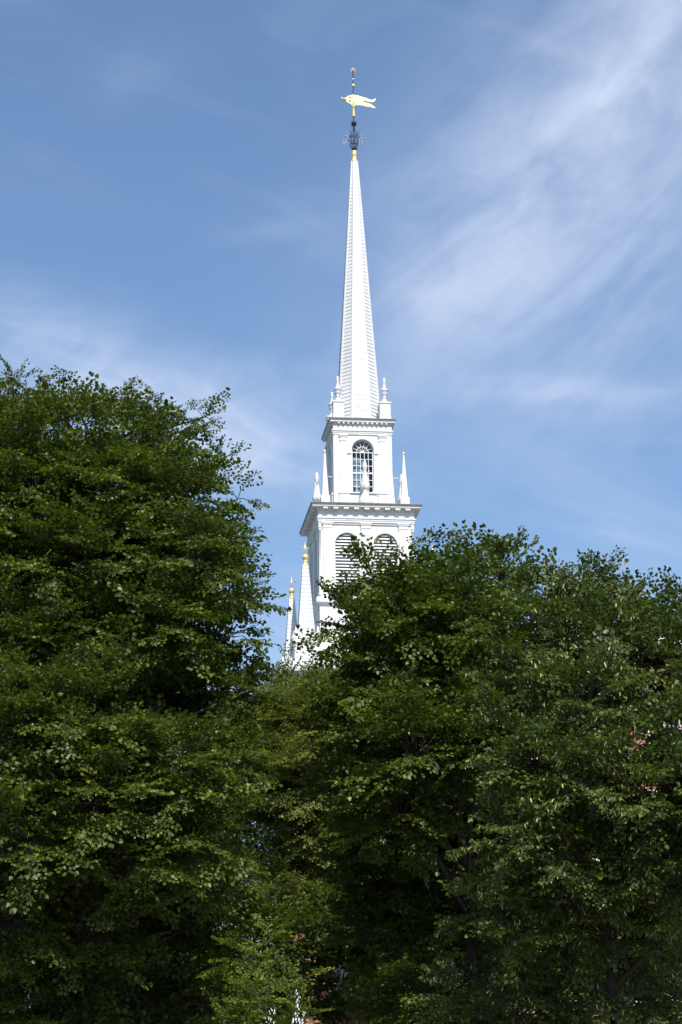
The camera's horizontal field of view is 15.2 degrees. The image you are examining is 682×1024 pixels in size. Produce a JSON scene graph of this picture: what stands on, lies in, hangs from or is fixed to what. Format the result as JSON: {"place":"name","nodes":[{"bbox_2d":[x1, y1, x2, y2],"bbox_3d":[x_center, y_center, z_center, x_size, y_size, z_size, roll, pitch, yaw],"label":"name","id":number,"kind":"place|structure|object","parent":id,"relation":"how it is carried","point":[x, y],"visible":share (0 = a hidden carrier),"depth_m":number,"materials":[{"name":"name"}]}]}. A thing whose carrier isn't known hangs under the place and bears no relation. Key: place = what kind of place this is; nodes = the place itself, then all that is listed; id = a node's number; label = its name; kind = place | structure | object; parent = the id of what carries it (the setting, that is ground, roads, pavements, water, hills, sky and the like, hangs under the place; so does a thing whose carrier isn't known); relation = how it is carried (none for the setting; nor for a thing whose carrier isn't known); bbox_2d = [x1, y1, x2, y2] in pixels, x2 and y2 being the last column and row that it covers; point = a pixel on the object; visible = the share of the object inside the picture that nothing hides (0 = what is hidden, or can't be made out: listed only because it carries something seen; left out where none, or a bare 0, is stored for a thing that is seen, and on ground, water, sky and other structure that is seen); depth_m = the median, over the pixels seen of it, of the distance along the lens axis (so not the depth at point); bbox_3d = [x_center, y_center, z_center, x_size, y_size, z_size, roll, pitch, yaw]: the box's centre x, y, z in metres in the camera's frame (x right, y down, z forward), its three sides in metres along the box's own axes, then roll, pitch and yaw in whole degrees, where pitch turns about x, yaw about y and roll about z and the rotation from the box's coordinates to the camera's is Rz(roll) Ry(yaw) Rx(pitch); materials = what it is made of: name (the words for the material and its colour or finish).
{"place":"outdoors","nodes":[
{"label":"outdoors","id":0,"kind":"place"},
{"bbox_2d":[266,990,305,1023],"bbox_3d":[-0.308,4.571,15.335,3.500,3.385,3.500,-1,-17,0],"label":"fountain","id":1,"kind":"object","parent":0,"point":[295,1014],"visible":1,"depth_m":15.78,"materials":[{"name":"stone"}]},
{"bbox_2d":[212,639,364,999],"bbox_3d":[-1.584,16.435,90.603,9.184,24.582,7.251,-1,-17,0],"label":"locust tree","id":2,"kind":"object","parent":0,"point":[289,746],"visible":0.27,"depth_m":91.56,"materials":[{"name":"green plant"}]},
{"bbox_2d":[0,0,681,997],"label":"sky","id":3,"kind":"structure","parent":0,"point":[175,174],"materials":[{"name":"blue"}]},
{"bbox_2d":[262,68,450,1023],"bbox_3d":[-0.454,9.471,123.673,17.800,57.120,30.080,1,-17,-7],"label":"church","id":4,"kind":"structure","parent":0,"point":[341,511],"depth_m":114.46,"materials":[{"name":"white paint"}]},
{"bbox_2d":[353,456,363,491],"bbox_3d":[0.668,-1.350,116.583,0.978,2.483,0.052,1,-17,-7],"label":"window","id":5,"kind":"structure","parent":4,"relation":"in","point":[353,456],"depth_m":116.74,"materials":[{"name":"clear glass"}]},
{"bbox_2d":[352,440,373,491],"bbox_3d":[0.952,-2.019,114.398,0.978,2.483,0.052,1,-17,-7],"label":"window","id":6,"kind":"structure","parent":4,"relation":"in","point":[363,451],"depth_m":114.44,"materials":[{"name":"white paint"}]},
{"bbox_2d":[324,969,412,1023],"bbox_3d":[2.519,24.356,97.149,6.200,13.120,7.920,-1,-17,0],"label":"brick house","id":7,"kind":"structure","parent":0,"point":[356,1021],"depth_m":95.19,"materials":[{"name":"red brick"}]},
{"bbox_2d":[503,635,681,1022],"bbox_3d":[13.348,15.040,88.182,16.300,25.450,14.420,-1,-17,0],"label":"brick house","id":8,"kind":"structure","parent":0,"point":[643,741],"depth_m":83.41,"materials":[{"name":"red brick"}]},
{"bbox_2d":[648,709,680,748],"bbox_3d":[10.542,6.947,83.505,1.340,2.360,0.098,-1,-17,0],"label":"window","id":9,"kind":"structure","parent":8,"relation":"in","point":[665,723],"depth_m":83.53,"materials":[{"name":"white paint"}]},
{"label":"brick plaza","id":10,"kind":"structure","parent":0,"visible":0},
{"bbox_2d":[0,354,293,1023],"bbox_3d":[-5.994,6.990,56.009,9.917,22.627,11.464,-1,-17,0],"label":"linden tree","id":11,"kind":"object","parent":10,"relation":"on","point":[100,569],"visible":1,"depth_m":54.69,"materials":[{"name":"green plant"}]},
{"bbox_2d":[0,622,345,1023],"bbox_3d":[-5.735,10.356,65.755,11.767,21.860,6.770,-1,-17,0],"label":"linden tree","id":12,"kind":"object","parent":10,"relation":"on","point":[280,943],"visible":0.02,"depth_m":65.17,"materials":[{"name":"green plant"}]},
{"bbox_2d":[196,913,334,1023],"bbox_3d":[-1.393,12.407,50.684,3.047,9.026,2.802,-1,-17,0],"label":"maple tree","id":13,"kind":"object","parent":10,"relation":"on","point":[242,983],"visible":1,"depth_m":51.47,"materials":[{"name":"green plant"}]},
{"bbox_2d":[285,520,566,1023],"bbox_3d":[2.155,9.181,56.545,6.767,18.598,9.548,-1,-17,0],"label":"linden tree","id":14,"kind":"object","parent":10,"relation":"on","point":[411,734],"visible":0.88,"depth_m":56.55,"materials":[{"name":"green plant"}]},
{"bbox_2d":[280,566,681,1023],"bbox_3d":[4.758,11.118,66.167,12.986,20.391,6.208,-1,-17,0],"label":"linden tree","id":15,"kind":"object","parent":10,"relation":"on","point":[316,900],"visible":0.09,"depth_m":65.88,"materials":[{"name":"green plant"}]},
{"bbox_2d":[412,545,681,1023],"bbox_3d":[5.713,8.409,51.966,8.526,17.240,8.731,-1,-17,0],"label":"linden tree","id":16,"kind":"object","parent":10,"relation":"on","point":[627,829],"visible":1,"depth_m":51.20,"materials":[{"name":"green plant"}]}
]}

